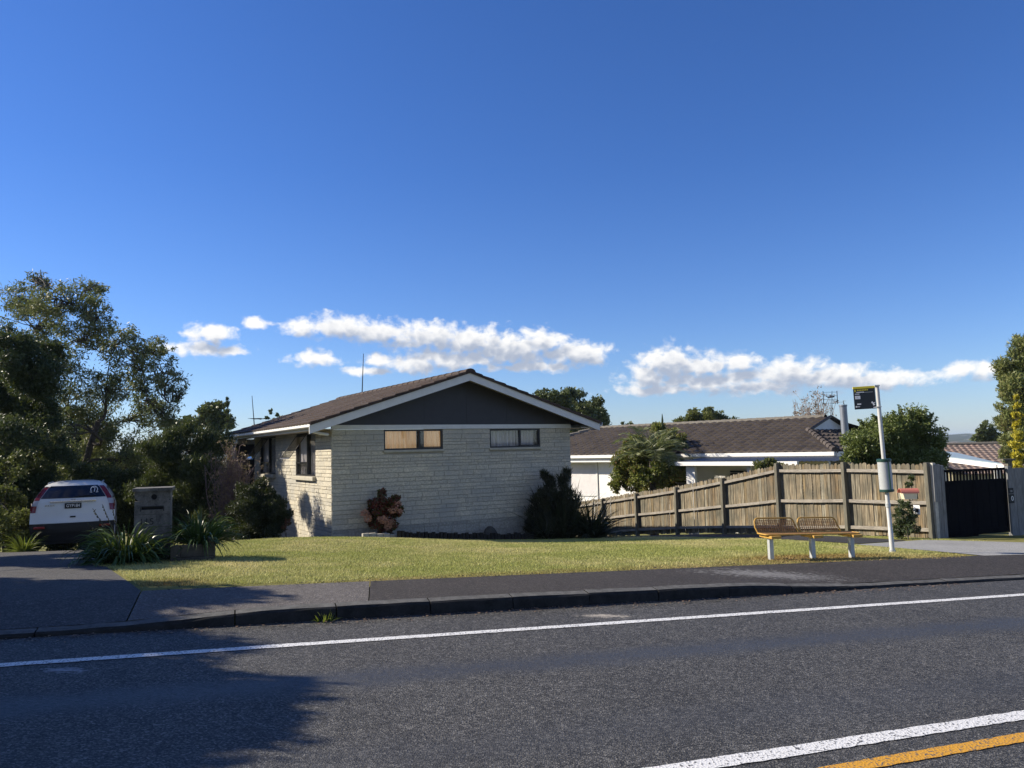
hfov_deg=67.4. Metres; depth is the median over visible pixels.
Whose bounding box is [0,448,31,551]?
leafy bush
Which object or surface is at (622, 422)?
tree
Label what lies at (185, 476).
conifer bush
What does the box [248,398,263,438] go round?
aerial mast
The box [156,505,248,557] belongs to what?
agapanthus
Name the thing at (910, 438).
tree
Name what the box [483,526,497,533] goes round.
garden rock
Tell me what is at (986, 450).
tiled house
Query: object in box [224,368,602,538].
brick house
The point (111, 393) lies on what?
wattle tree
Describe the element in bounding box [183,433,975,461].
hills
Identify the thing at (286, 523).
maroon shrub
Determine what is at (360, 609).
kerb
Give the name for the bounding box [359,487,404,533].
red shrub
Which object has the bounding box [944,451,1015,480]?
carport
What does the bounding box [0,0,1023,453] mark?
sky
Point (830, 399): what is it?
aerial mast
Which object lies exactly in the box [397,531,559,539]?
log edging
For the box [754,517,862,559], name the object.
wire bench
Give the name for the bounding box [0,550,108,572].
driveway
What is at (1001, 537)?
ground
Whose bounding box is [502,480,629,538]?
flax clump
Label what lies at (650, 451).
palm
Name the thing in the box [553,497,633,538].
flax clump
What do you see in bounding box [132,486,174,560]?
block letterbox
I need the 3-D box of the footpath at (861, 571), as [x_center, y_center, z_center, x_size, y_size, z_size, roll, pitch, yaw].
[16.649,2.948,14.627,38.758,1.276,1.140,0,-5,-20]
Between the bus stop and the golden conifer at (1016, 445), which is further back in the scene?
the golden conifer at (1016, 445)
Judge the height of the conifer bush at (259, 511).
1.663 m
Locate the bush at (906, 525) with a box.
[891,474,921,539]
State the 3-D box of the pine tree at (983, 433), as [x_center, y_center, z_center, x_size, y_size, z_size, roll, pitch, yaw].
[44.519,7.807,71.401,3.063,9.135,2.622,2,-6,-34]
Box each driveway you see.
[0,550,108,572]
[0,569,140,629]
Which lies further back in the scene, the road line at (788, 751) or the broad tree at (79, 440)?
the broad tree at (79, 440)
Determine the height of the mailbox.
0.290 m
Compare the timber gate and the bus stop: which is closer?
the bus stop
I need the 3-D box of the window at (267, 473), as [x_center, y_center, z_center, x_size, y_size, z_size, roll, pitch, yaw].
[-7.477,2.202,23.058,0.613,1.205,2.000,2,-6,-31]
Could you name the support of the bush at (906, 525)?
on the ground at (1001, 537)
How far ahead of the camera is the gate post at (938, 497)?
16.76 m
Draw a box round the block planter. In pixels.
[170,537,214,561]
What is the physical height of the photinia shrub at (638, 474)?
4.542 m
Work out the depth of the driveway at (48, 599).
7.55 m
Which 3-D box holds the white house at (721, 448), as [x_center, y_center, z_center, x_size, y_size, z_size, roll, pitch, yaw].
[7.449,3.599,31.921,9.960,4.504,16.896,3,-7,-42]
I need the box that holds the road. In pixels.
[0,580,1023,767]
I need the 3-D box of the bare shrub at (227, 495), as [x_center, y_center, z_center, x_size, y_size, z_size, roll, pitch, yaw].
[-6.896,2.699,19.117,1.532,2.666,1.270,-4,-6,32]
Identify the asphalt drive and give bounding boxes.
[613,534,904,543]
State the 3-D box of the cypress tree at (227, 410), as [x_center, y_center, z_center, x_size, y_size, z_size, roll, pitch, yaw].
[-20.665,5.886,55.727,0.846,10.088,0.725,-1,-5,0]
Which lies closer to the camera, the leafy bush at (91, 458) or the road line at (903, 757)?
the road line at (903, 757)
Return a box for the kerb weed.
[313,612,342,621]
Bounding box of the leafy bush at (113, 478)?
[63,456,180,543]
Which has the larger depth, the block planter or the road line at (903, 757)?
the block planter
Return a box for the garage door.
[571,462,598,505]
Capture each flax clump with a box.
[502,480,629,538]
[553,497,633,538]
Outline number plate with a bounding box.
[1008,494,1014,502]
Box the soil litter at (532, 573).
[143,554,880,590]
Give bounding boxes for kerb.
[0,574,1023,639]
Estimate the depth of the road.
5.34 m
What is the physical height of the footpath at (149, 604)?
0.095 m
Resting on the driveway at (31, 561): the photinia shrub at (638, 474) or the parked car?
the parked car
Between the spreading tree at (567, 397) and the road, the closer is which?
the road
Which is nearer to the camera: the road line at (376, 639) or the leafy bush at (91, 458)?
the road line at (376, 639)
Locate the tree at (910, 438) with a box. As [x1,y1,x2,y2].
[839,402,951,473]
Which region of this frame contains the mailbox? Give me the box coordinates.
[897,488,918,500]
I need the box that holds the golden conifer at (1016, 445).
[1007,394,1023,467]
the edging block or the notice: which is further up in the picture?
the notice
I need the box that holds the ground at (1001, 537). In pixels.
[0,462,1023,629]
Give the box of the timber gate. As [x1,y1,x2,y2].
[944,467,1009,537]
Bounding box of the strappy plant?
[0,532,50,552]
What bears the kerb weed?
on the road
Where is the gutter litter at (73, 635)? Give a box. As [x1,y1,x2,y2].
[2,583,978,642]
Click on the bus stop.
(865, 397)
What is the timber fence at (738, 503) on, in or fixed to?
on the ground at (1001, 537)
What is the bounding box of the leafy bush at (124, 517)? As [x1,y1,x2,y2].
[17,506,133,550]
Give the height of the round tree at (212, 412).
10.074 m
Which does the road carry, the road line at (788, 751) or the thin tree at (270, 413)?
the road line at (788, 751)
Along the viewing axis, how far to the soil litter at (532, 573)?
9.45 m
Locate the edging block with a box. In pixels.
[362,533,369,536]
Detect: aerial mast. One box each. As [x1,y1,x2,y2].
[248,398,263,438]
[362,354,363,391]
[823,392,837,403]
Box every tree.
[0,268,192,549]
[0,321,82,551]
[1,407,161,550]
[158,399,236,438]
[222,396,232,432]
[264,408,282,419]
[532,386,612,432]
[620,421,633,424]
[672,406,739,421]
[792,386,843,416]
[839,402,951,473]
[968,419,1002,441]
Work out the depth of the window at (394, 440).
19.09 m
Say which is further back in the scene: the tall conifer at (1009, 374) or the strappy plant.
the tall conifer at (1009, 374)
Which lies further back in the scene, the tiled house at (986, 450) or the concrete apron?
the tiled house at (986, 450)
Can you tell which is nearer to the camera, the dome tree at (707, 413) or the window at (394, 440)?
the window at (394, 440)
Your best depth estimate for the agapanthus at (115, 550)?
11.10 m
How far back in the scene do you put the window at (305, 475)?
19.73 m
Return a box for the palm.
[609,426,692,534]
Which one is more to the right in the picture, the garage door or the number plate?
the number plate
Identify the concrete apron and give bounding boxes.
[855,540,1023,555]
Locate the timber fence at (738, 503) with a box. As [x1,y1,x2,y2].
[572,462,935,537]
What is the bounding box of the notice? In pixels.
[913,505,919,514]
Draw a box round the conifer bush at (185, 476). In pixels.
[121,418,241,543]
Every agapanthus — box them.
[58,504,177,567]
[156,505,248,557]
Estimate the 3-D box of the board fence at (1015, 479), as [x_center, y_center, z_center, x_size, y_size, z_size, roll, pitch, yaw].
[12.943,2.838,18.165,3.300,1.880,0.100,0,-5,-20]
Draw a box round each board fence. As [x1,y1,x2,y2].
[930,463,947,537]
[1004,466,1023,535]
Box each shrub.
[202,439,263,540]
[281,518,291,536]
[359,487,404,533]
[522,466,586,537]
[607,421,687,494]
[753,457,783,468]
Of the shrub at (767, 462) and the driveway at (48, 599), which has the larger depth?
the shrub at (767, 462)
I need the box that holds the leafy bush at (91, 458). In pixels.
[1,440,118,501]
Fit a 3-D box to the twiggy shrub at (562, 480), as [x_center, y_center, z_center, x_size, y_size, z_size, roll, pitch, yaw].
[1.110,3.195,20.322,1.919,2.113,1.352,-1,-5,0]
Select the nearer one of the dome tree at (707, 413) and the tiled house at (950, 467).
the tiled house at (950, 467)
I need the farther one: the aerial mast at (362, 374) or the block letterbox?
the aerial mast at (362, 374)
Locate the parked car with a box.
[29,480,116,548]
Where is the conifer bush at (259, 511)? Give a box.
[219,475,294,539]
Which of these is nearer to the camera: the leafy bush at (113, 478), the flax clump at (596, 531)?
the flax clump at (596, 531)
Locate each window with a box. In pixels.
[246,436,275,477]
[280,433,316,480]
[383,429,444,452]
[489,428,541,449]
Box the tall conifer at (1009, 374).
[988,333,1023,466]
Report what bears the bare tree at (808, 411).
on the ground at (1001, 537)
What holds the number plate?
attached to the board fence at (1015, 479)
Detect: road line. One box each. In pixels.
[0,593,1023,666]
[644,710,1023,767]
[818,732,1023,767]
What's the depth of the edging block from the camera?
17.33 m
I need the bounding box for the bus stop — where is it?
[852,385,895,552]
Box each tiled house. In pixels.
[941,442,1023,480]
[947,465,961,480]
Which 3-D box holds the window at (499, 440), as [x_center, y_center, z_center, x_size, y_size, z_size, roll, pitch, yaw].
[0.032,1.476,20.655,1.630,0.577,0.345,2,-6,-31]
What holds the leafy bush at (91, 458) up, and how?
on the ground at (1001, 537)
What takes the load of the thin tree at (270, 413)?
on the ground at (1001, 537)
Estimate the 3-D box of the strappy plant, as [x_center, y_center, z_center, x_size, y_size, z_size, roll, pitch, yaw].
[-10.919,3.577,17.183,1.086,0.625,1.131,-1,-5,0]
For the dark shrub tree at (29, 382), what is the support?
on the ground at (1001, 537)
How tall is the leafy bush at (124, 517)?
1.543 m
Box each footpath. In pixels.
[128,581,369,620]
[369,553,1023,600]
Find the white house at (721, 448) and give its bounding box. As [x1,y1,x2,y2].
[570,405,913,533]

